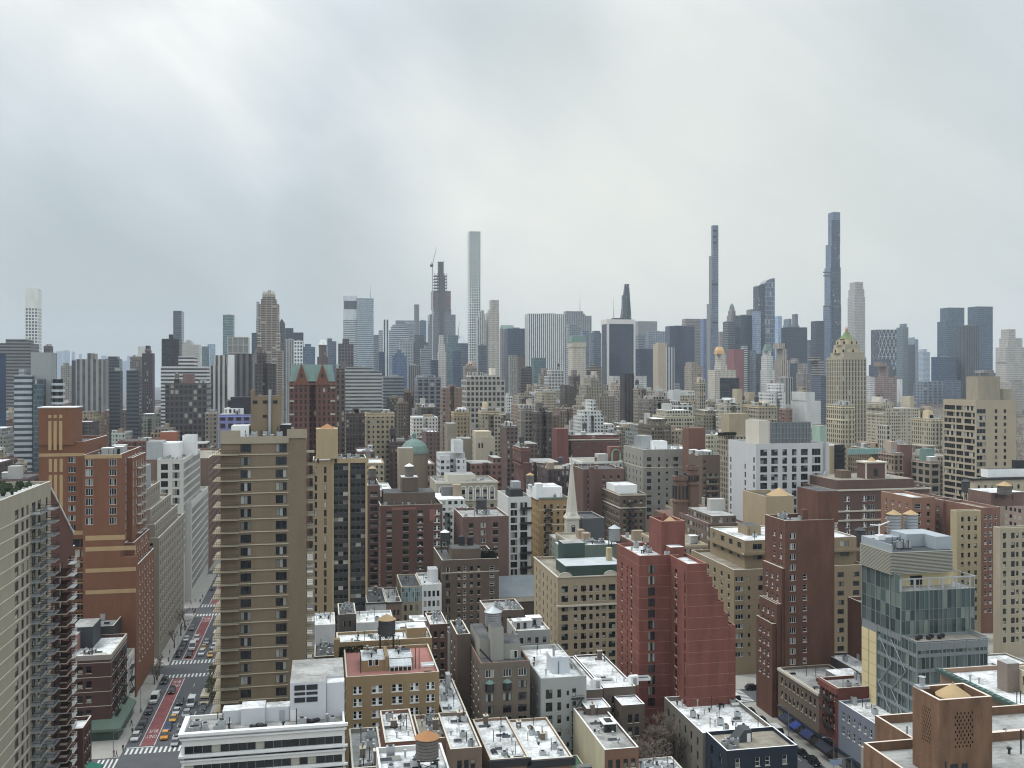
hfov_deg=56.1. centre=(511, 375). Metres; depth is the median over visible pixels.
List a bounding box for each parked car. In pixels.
[136,724,145,731]
[139,717,148,724]
[144,707,153,714]
[164,722,172,730]
[170,737,179,745]
[172,707,180,713]
[183,635,189,640]
[199,703,206,709]
[203,638,209,643]
[797,748,808,757]
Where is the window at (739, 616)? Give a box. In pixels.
[735,614,742,619]
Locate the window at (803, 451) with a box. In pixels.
[801,449,807,454]
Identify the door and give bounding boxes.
[279,710,284,720]
[290,710,295,720]
[511,650,517,657]
[950,763,967,767]
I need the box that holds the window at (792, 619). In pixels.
[790,617,795,622]
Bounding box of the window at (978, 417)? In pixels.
[977,416,984,419]
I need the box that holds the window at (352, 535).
[351,534,364,537]
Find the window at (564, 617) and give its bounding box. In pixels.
[562,615,567,620]
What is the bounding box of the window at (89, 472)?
[86,469,92,475]
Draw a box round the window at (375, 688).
[371,685,382,693]
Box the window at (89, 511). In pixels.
[86,508,92,514]
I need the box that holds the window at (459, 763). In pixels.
[457,760,461,767]
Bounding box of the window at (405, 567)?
[403,565,408,570]
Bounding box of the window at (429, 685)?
[426,682,434,689]
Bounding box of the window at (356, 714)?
[353,711,361,719]
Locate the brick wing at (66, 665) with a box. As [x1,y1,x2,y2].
[51,487,76,767]
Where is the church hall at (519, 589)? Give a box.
[499,575,533,617]
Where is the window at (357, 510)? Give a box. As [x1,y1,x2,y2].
[351,508,364,512]
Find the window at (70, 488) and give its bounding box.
[68,486,75,491]
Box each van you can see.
[149,690,159,703]
[187,694,195,707]
[189,640,195,649]
[736,692,742,702]
[769,723,785,735]
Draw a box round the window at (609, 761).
[608,760,611,767]
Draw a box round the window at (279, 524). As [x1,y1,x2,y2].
[276,521,286,528]
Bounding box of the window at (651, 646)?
[648,642,654,650]
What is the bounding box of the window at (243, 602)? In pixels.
[240,599,250,607]
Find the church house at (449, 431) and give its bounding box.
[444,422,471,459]
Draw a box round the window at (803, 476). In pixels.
[801,474,807,479]
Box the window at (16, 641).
[15,638,18,650]
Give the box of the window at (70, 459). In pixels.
[68,457,75,462]
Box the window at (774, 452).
[771,449,777,455]
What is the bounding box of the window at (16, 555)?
[15,552,18,564]
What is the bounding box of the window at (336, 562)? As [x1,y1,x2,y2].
[334,560,347,564]
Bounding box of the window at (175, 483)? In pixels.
[173,481,178,486]
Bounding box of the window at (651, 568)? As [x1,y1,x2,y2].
[648,565,654,573]
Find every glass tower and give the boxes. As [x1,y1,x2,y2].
[280,319,284,422]
[391,350,406,387]
[700,319,706,397]
[723,321,733,364]
[752,311,760,353]
[775,316,781,359]
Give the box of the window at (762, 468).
[760,466,766,472]
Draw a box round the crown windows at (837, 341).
[835,341,856,351]
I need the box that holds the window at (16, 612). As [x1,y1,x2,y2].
[15,609,18,621]
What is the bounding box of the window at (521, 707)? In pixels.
[518,704,525,711]
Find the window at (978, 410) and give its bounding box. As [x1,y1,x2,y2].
[977,409,984,412]
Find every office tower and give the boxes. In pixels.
[208,344,215,365]
[256,302,259,349]
[285,338,293,422]
[374,335,378,370]
[383,320,388,375]
[413,335,427,364]
[420,345,430,376]
[438,335,445,386]
[447,335,457,386]
[458,335,467,378]
[500,325,513,378]
[505,328,524,395]
[566,324,569,384]
[567,335,585,384]
[570,325,580,335]
[581,331,587,366]
[590,331,600,366]
[653,343,673,391]
[665,326,693,389]
[682,319,699,365]
[718,332,722,346]
[727,304,736,348]
[735,315,751,391]
[746,309,752,314]
[781,327,806,391]
[783,319,798,327]
[792,314,797,326]
[811,321,823,360]
[908,337,917,382]
[918,349,929,380]
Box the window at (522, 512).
[520,510,526,515]
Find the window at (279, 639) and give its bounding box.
[276,636,286,643]
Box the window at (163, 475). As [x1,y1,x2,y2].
[161,473,167,478]
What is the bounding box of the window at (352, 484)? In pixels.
[351,483,364,486]
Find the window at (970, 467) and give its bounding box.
[965,465,974,469]
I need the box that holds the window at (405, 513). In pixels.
[403,511,408,515]
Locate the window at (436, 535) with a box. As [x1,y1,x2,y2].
[434,533,439,537]
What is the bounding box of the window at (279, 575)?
[276,572,286,579]
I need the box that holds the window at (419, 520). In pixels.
[417,518,422,522]
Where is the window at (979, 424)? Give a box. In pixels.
[977,422,984,426]
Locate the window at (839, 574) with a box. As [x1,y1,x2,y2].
[837,572,843,576]
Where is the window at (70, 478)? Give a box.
[68,476,75,481]
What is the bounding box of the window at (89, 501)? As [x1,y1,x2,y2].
[86,498,92,504]
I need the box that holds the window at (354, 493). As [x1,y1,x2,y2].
[351,491,364,495]
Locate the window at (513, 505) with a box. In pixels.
[511,503,516,507]
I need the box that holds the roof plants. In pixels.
[338,645,362,656]
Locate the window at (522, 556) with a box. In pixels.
[520,554,526,559]
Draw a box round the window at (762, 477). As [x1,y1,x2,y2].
[760,475,766,480]
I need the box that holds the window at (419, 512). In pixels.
[417,510,422,515]
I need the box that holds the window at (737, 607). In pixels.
[735,605,742,609]
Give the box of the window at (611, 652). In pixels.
[609,650,614,656]
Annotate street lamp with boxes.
[113,729,125,764]
[140,683,149,713]
[778,705,788,735]
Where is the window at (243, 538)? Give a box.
[240,535,250,542]
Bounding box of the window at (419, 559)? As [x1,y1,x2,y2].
[417,557,422,561]
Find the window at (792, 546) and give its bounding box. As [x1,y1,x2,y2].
[790,543,795,549]
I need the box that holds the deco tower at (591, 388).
[576,370,613,423]
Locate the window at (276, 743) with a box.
[264,739,290,748]
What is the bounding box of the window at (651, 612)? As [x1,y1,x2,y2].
[648,609,654,617]
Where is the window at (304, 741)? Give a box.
[290,738,316,746]
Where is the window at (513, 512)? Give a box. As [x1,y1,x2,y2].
[511,510,516,515]
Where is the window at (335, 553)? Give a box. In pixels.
[334,551,347,555]
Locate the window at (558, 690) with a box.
[557,689,560,698]
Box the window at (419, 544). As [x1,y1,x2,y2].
[417,541,422,546]
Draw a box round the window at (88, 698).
[86,695,91,702]
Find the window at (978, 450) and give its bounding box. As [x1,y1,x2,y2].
[977,449,984,452]
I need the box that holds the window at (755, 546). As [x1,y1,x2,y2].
[753,544,761,549]
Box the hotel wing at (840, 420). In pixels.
[826,401,854,469]
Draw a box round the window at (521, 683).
[518,680,525,687]
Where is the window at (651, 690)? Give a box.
[648,686,654,694]
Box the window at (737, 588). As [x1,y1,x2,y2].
[735,586,742,590]
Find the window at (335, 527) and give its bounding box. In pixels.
[334,526,347,529]
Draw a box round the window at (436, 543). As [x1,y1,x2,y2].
[434,541,439,545]
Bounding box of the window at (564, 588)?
[562,586,567,592]
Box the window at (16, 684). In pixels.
[15,681,18,693]
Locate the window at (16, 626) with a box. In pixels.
[15,624,18,636]
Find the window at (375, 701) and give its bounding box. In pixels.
[372,697,382,705]
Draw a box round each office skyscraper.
[343,288,373,370]
[392,320,413,341]
[525,313,564,384]
[564,311,591,384]
[601,301,634,384]
[937,308,963,356]
[968,306,992,369]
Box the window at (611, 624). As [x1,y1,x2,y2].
[609,622,614,627]
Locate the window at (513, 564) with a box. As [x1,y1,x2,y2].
[511,562,516,567]
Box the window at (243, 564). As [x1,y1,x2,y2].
[240,560,250,568]
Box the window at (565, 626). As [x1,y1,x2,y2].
[562,624,567,630]
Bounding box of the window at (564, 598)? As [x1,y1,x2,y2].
[562,596,567,601]
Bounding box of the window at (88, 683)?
[86,681,91,688]
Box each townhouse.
[416,566,441,616]
[472,712,531,767]
[508,714,575,767]
[569,656,614,714]
[573,701,638,767]
[574,648,650,756]
[706,724,796,767]
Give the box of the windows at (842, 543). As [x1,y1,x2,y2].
[708,532,858,650]
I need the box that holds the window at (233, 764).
[212,762,237,767]
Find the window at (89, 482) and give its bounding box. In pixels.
[86,479,92,485]
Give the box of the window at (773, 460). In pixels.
[771,458,777,463]
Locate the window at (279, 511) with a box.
[276,508,286,515]
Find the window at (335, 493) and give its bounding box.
[334,492,347,495]
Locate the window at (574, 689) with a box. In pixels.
[572,688,575,697]
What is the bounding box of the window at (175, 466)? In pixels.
[173,464,178,469]
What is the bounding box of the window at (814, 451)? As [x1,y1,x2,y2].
[812,449,819,454]
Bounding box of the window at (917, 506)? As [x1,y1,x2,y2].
[915,504,920,508]
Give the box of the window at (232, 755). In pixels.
[212,755,237,757]
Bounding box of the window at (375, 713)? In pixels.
[371,710,379,718]
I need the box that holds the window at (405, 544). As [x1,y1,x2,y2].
[403,542,408,546]
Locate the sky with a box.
[0,0,1023,386]
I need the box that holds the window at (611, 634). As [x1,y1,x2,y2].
[609,631,614,637]
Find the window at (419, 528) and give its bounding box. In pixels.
[417,526,422,530]
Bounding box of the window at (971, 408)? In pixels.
[965,406,974,410]
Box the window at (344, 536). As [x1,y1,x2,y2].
[334,534,347,538]
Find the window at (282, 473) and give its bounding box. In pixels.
[276,469,286,477]
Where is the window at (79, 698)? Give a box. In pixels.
[77,696,82,703]
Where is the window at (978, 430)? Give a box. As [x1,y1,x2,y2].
[977,429,984,432]
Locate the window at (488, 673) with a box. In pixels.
[485,670,493,677]
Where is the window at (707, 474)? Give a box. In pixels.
[706,473,716,476]
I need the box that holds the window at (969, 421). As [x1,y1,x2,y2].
[965,419,974,423]
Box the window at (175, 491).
[173,489,178,494]
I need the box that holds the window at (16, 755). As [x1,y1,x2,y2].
[15,752,18,765]
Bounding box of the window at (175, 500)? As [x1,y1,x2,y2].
[173,498,178,503]
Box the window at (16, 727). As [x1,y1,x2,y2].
[15,723,18,736]
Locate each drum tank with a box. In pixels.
[459,535,464,545]
[467,536,472,544]
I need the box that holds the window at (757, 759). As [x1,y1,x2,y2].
[755,757,760,766]
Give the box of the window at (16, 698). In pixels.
[15,695,18,707]
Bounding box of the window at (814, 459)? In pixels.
[812,457,819,462]
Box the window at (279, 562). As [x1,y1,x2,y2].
[276,559,286,567]
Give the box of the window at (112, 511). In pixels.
[109,507,116,514]
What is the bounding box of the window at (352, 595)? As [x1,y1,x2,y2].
[351,594,364,597]
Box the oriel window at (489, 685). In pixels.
[485,680,493,691]
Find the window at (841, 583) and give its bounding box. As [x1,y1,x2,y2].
[837,581,843,586]
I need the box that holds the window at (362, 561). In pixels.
[351,559,364,563]
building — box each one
[75,613,120,634]
[75,618,135,740]
[75,715,102,767]
[146,431,207,601]
[146,448,220,570]
[146,464,183,657]
[178,657,347,767]
[218,397,250,447]
[289,364,335,547]
[334,622,431,669]
[344,639,438,767]
[349,727,380,767]
[367,478,379,587]
[376,743,448,767]
[378,475,441,587]
[380,709,415,746]
[413,711,445,755]
[430,472,498,507]
[433,544,498,631]
[436,439,465,475]
[438,709,481,767]
[454,507,508,575]
[470,623,529,722]
[498,480,531,575]
[521,643,585,754]
[526,483,566,574]
[533,537,616,666]
[552,422,619,463]
[572,755,591,767]
[573,399,603,432]
[578,511,603,540]
[602,482,645,539]
[608,376,646,389]
[623,435,686,531]
[639,756,681,767]
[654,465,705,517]
[664,696,770,767]
[668,390,679,400]
[669,400,692,415]
[691,522,860,674]
[728,419,828,520]
[743,488,793,524]
[758,380,784,421]
[777,664,855,750]
[791,392,820,426]
[802,457,930,561]
[831,652,861,673]
[837,696,889,767]
[848,596,861,660]
[860,521,987,713]
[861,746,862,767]
[863,704,1023,767]
[881,491,934,534]
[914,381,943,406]
[923,494,960,533]
[935,488,1023,632]
[935,659,1023,705]
[950,509,980,637]
[962,460,1023,525]
[988,653,1023,664]
[993,525,1023,656]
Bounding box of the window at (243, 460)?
[240,457,250,465]
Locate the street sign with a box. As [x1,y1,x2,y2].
[829,756,851,767]
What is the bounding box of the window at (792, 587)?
[790,585,795,591]
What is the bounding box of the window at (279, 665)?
[276,662,286,669]
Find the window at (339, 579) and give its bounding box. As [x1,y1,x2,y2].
[334,577,347,581]
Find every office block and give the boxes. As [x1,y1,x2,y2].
[0,354,5,426]
[72,360,75,405]
[106,356,121,370]
[109,368,122,446]
[126,368,141,437]
[162,334,181,365]
[202,346,209,366]
[252,333,256,389]
[285,328,303,346]
[294,340,302,363]
[303,344,314,364]
[327,338,335,378]
[338,339,353,366]
[345,367,381,454]
[378,326,408,375]
[378,352,383,375]
[382,375,403,411]
[399,338,412,387]
[414,375,441,431]
[419,320,425,341]
[430,359,437,376]
[452,351,460,386]
[478,344,485,374]
[531,358,545,385]
[635,321,656,334]
[635,334,644,375]
[636,349,652,389]
[644,331,664,348]
[674,383,679,389]
[720,378,738,398]
[741,346,747,391]
[750,350,755,395]
[756,354,761,395]
[807,340,810,372]
[869,359,892,376]
[908,344,914,395]
[931,356,957,380]
[944,380,960,398]
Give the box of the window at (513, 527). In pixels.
[511,525,516,530]
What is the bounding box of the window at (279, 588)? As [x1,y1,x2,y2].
[276,585,286,592]
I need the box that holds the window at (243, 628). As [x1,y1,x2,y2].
[240,625,250,632]
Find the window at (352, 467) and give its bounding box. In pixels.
[351,466,364,469]
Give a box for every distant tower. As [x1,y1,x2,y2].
[56,351,62,378]
[63,350,69,365]
[122,361,126,390]
[127,356,129,369]
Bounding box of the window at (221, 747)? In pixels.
[211,743,237,752]
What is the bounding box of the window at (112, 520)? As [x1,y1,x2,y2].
[109,517,116,523]
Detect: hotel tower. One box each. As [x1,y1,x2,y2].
[476,312,485,374]
[760,344,774,391]
[773,343,789,382]
[826,327,865,445]
[957,325,978,398]
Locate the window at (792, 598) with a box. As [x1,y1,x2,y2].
[790,596,795,601]
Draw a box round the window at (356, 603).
[354,602,364,605]
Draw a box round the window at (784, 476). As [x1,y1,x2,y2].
[782,474,786,479]
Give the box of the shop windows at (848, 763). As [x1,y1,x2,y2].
[839,753,859,767]
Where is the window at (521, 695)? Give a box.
[518,692,525,699]
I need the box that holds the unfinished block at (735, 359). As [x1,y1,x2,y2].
[727,349,743,395]
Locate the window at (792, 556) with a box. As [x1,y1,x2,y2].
[790,554,795,559]
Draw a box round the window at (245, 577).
[240,573,250,581]
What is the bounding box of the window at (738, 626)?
[735,624,742,628]
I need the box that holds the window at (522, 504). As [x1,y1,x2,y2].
[520,502,526,506]
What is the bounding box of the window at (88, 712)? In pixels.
[86,710,91,715]
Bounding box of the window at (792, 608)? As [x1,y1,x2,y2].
[790,606,795,611]
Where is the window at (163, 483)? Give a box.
[161,481,167,486]
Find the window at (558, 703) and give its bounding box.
[557,702,560,711]
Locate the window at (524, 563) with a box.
[520,561,526,566]
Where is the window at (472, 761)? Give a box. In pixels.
[471,759,474,767]
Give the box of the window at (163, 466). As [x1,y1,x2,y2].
[161,464,167,469]
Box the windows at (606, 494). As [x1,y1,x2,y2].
[604,494,607,539]
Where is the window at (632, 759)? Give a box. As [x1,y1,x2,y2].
[631,758,635,767]
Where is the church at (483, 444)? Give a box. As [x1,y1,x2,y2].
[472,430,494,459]
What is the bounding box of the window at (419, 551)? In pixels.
[417,549,422,554]
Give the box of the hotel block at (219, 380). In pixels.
[210,355,227,447]
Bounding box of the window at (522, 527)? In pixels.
[520,524,526,529]
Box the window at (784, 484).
[782,482,786,488]
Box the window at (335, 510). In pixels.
[334,509,347,512]
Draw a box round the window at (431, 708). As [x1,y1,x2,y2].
[426,706,434,713]
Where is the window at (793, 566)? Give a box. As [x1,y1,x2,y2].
[790,564,795,570]
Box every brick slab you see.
[165,372,210,440]
[255,348,276,394]
[517,356,524,392]
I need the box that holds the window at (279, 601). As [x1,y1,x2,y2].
[276,597,286,605]
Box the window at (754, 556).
[753,555,761,559]
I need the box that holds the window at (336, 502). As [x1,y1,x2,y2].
[334,500,347,504]
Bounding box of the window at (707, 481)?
[706,480,716,483]
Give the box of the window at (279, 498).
[276,495,286,502]
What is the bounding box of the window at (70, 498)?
[68,496,75,501]
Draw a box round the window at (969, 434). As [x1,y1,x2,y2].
[965,432,974,436]
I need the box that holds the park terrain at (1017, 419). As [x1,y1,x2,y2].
[914,407,1023,459]
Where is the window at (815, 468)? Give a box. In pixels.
[812,465,819,471]
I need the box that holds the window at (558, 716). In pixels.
[557,715,560,724]
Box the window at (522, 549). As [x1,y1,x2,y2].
[520,547,526,551]
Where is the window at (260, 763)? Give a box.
[238,760,264,767]
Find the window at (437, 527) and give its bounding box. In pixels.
[434,525,439,530]
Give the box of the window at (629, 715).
[628,714,631,723]
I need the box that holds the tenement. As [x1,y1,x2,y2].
[814,671,868,759]
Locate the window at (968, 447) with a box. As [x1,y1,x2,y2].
[965,445,974,449]
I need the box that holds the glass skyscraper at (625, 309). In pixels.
[620,284,630,318]
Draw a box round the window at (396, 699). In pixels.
[391,696,402,704]
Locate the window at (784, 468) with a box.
[782,466,786,471]
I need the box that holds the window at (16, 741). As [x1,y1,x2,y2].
[15,738,18,750]
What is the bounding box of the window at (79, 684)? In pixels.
[77,681,82,688]
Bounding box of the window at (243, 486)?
[240,483,250,490]
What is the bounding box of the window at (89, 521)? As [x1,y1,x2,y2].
[86,518,92,524]
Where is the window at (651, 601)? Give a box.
[648,598,654,606]
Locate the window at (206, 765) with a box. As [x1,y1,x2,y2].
[184,764,211,767]
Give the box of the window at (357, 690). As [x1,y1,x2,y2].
[353,686,361,694]
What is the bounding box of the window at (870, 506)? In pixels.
[868,504,874,509]
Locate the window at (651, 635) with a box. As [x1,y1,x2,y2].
[648,631,654,639]
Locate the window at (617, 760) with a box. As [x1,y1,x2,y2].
[616,759,619,767]
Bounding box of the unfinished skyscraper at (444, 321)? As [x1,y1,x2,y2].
[428,261,455,386]
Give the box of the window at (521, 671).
[518,668,525,675]
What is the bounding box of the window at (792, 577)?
[790,575,795,580]
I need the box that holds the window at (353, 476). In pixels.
[351,474,364,478]
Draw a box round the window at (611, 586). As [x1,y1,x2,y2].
[609,584,614,589]
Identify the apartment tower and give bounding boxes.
[14,352,64,471]
[37,406,153,696]
[44,344,56,378]
[182,340,200,365]
[212,390,314,713]
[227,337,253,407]
[313,424,367,637]
[317,339,327,364]
[335,361,345,454]
[486,300,498,374]
[617,513,735,745]
[708,347,735,398]
[756,486,837,717]
[896,324,907,395]
[943,376,1015,498]
[996,329,1023,381]
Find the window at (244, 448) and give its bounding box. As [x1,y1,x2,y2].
[240,444,250,452]
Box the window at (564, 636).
[562,634,567,639]
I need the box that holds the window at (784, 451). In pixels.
[782,449,786,455]
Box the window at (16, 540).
[15,538,18,549]
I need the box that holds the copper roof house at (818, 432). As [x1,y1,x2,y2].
[812,425,825,441]
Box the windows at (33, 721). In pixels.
[32,525,46,767]
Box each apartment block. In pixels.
[0,426,13,451]
[0,447,13,457]
[0,449,8,457]
[0,457,16,476]
[0,461,38,481]
[6,408,13,418]
[6,419,13,431]
[7,415,13,422]
[17,459,26,471]
[61,363,71,402]
[63,400,71,405]
[82,411,102,434]
[82,417,99,434]
[101,406,125,446]
[111,428,132,444]
[118,437,159,451]
[130,355,141,369]
[138,346,145,356]
[142,409,160,437]
[151,423,179,440]
[198,441,216,448]
[205,410,217,447]
[355,445,374,457]
[364,449,383,482]
[379,483,390,495]
[386,395,397,438]
[396,398,407,439]
[404,388,412,435]
[408,364,420,407]
[408,433,421,440]
[410,414,437,435]
[412,398,428,415]
[418,404,437,416]
[421,428,439,474]
[428,459,434,487]
[435,484,468,546]
[451,408,470,436]
[461,368,504,437]
[463,362,476,378]
[478,402,500,456]
[499,408,513,424]
[505,393,512,419]
[508,355,516,403]
[511,398,524,425]
[514,393,533,410]
[518,397,532,441]
[524,384,538,392]
[529,386,551,410]
[536,389,555,412]
[537,456,568,496]
[538,368,546,384]
[544,363,563,389]
[549,534,554,555]
[552,389,559,399]
[552,414,559,427]
[553,405,572,427]
[555,529,594,541]
[564,419,572,430]
[569,453,622,467]
[573,402,597,414]
[586,364,601,384]
[604,422,613,428]
[604,428,621,446]
[608,380,619,421]
[614,421,632,424]
[614,423,628,467]
[616,530,648,542]
[625,420,642,444]
[633,380,646,423]
[638,388,670,422]
[638,413,670,444]
[641,533,707,554]
[647,387,653,395]
[652,403,694,428]
[654,386,667,398]
[665,499,672,509]
[671,425,682,444]
[675,389,693,394]
[679,498,743,548]
[680,392,694,412]
[683,427,719,506]
[684,362,702,395]
[693,402,715,431]
[695,372,705,412]
[705,429,720,453]
[706,399,715,409]
[716,398,740,431]
[717,413,747,511]
[732,389,741,412]
[742,395,750,412]
[742,395,777,421]
[744,392,754,401]
[778,376,792,407]
[790,358,807,372]
[796,372,810,391]
[798,387,805,391]
[808,357,823,391]
[812,376,825,425]
[829,443,846,473]
[848,441,880,472]
[866,376,874,400]
[866,394,919,443]
[874,362,896,406]
[878,425,890,447]
[878,441,903,476]
[897,379,901,406]
[902,396,913,407]
[911,407,942,450]
[911,446,940,495]
[912,444,942,453]
[912,449,942,495]
[921,406,931,410]
[975,370,995,375]
[1000,380,1023,416]
[1004,506,1023,525]
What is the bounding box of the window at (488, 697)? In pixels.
[485,694,493,701]
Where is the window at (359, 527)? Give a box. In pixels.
[351,525,364,529]
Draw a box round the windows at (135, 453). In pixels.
[135,453,152,661]
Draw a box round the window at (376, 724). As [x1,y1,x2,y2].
[372,722,379,730]
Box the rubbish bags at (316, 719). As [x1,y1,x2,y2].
[307,717,319,722]
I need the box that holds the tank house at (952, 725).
[913,676,991,767]
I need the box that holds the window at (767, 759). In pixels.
[765,756,769,765]
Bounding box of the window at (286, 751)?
[265,751,289,753]
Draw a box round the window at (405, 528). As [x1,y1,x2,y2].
[403,526,408,531]
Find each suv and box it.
[130,730,140,741]
[160,676,168,683]
[168,685,175,693]
[175,650,181,656]
[176,696,183,704]
[179,716,184,726]
[182,708,190,715]
[186,650,192,656]
[189,624,195,630]
[194,634,199,640]
[196,710,204,714]
[198,648,205,655]
[744,683,755,690]
[806,755,821,766]
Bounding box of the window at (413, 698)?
[410,695,418,703]
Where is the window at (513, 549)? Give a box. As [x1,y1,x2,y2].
[511,547,516,552]
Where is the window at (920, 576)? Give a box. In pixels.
[910,575,921,584]
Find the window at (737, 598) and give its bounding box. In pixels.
[735,595,742,600]
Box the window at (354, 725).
[353,723,361,727]
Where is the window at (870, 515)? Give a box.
[868,513,874,517]
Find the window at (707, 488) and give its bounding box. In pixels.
[706,487,716,490]
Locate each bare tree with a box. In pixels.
[148,666,159,684]
[150,662,163,679]
[153,653,163,675]
[168,630,177,647]
[174,614,190,635]
[177,609,186,627]
[633,736,672,758]
[642,710,681,756]
[649,722,687,762]
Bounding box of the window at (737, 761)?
[735,759,739,767]
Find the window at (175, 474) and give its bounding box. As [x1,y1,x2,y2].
[173,472,178,477]
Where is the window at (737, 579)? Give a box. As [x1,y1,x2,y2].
[735,577,742,581]
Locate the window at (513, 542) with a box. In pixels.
[511,540,516,544]
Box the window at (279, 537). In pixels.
[276,533,286,541]
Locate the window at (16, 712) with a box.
[15,709,18,722]
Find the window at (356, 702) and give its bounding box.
[353,699,362,706]
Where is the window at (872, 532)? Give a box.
[868,530,874,534]
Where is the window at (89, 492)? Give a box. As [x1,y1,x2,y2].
[86,489,92,495]
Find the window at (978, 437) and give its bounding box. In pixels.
[977,436,984,439]
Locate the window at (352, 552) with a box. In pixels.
[351,551,364,554]
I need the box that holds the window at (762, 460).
[760,458,766,463]
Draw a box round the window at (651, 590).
[648,587,654,595]
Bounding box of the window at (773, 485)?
[771,483,777,488]
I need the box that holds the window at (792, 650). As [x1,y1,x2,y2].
[790,648,795,653]
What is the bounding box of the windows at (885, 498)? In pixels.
[885,498,886,531]
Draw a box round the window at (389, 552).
[386,550,391,555]
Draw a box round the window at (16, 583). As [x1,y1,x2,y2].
[15,581,18,592]
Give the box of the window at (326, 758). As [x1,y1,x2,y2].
[316,754,341,763]
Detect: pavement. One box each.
[92,674,163,759]
[153,613,195,666]
[184,574,216,608]
[209,550,220,570]
[210,704,215,713]
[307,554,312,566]
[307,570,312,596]
[307,608,312,657]
[736,674,755,689]
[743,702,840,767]
[982,633,1023,659]
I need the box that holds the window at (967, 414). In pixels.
[965,412,974,416]
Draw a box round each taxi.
[160,729,169,739]
[169,714,177,721]
[207,651,213,656]
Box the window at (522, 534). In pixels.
[520,532,526,536]
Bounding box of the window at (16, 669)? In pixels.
[15,666,18,679]
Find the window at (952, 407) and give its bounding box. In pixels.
[945,405,954,409]
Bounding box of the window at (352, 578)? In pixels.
[351,576,364,580]
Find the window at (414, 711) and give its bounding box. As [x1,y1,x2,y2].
[410,707,418,715]
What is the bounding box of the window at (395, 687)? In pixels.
[391,684,402,692]
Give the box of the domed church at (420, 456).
[402,432,428,487]
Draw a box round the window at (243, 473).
[240,470,250,477]
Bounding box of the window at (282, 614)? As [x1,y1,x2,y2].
[276,610,286,618]
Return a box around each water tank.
[368,466,376,483]
[377,614,395,648]
[405,463,413,475]
[415,730,439,767]
[440,529,448,553]
[475,497,486,514]
[484,606,501,629]
[526,473,533,488]
[608,524,620,546]
[854,527,865,546]
[885,510,901,534]
[903,510,918,528]
[960,479,969,499]
[995,481,1013,499]
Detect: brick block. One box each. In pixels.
[345,406,364,454]
[365,409,394,483]
[388,427,407,488]
[466,455,501,489]
[500,412,537,489]
[512,435,557,492]
[518,366,531,392]
[532,402,552,458]
[560,370,579,406]
[779,405,792,421]
[895,440,911,477]
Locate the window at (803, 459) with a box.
[801,457,807,462]
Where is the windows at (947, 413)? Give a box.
[945,411,954,497]
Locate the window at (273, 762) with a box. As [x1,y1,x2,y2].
[264,758,290,767]
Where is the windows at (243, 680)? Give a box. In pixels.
[240,676,286,704]
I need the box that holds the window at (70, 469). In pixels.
[68,467,75,472]
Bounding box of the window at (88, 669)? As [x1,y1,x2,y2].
[86,666,91,673]
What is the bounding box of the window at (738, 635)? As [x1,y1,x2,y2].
[736,633,742,637]
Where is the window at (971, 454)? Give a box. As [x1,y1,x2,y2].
[965,451,974,456]
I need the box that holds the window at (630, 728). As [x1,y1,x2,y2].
[628,727,631,736]
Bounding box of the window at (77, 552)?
[75,549,79,556]
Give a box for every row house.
[127,648,135,698]
[312,611,334,657]
[315,641,333,658]
[338,601,355,631]
[356,605,391,630]
[365,585,386,610]
[383,587,402,620]
[395,615,426,628]
[425,611,447,678]
[439,672,465,712]
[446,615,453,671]
[450,618,469,717]
[479,599,523,632]
[507,614,549,645]
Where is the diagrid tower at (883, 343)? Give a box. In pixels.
[871,329,895,376]
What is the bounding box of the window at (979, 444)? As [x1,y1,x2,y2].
[977,442,984,446]
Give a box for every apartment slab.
[0,339,38,410]
[0,480,59,767]
[76,353,108,414]
[161,356,209,426]
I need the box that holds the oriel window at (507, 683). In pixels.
[503,679,511,690]
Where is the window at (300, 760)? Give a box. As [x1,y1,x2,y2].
[290,756,316,765]
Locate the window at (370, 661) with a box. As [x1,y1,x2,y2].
[368,659,378,665]
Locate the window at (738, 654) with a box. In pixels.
[736,652,742,656]
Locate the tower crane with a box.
[430,247,436,359]
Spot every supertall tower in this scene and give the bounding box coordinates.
[468,231,480,365]
[707,225,717,398]
[753,278,774,369]
[823,212,840,375]
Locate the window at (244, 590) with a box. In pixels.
[240,586,250,594]
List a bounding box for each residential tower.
[25,288,41,351]
[173,311,183,343]
[223,314,234,354]
[255,290,283,423]
[414,304,418,334]
[848,282,864,356]
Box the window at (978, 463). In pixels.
[977,462,984,466]
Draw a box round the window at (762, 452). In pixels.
[760,450,766,455]
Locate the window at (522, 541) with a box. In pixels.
[520,539,526,544]
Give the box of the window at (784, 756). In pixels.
[782,755,786,764]
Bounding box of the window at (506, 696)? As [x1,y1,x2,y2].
[503,693,510,700]
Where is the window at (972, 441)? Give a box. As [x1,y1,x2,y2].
[965,438,974,443]
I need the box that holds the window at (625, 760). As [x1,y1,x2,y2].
[624,759,627,767]
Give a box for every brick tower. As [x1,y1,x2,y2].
[142,346,154,413]
[440,385,461,450]
[569,463,623,516]
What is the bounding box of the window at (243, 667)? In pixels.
[240,664,250,671]
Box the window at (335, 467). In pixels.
[334,466,347,469]
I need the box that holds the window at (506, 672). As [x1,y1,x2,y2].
[503,669,510,676]
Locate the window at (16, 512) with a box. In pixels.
[15,510,18,521]
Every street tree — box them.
[204,675,216,698]
[207,664,216,684]
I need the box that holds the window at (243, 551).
[240,547,250,555]
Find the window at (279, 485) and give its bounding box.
[276,482,286,490]
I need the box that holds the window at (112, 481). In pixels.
[109,478,116,485]
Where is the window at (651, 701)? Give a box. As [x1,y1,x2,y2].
[648,697,654,705]
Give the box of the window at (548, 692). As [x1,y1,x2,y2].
[546,689,551,698]
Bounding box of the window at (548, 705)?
[546,702,551,711]
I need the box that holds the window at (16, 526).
[15,524,18,535]
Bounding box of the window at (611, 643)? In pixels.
[609,641,614,646]
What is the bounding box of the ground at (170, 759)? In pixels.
[92,387,989,767]

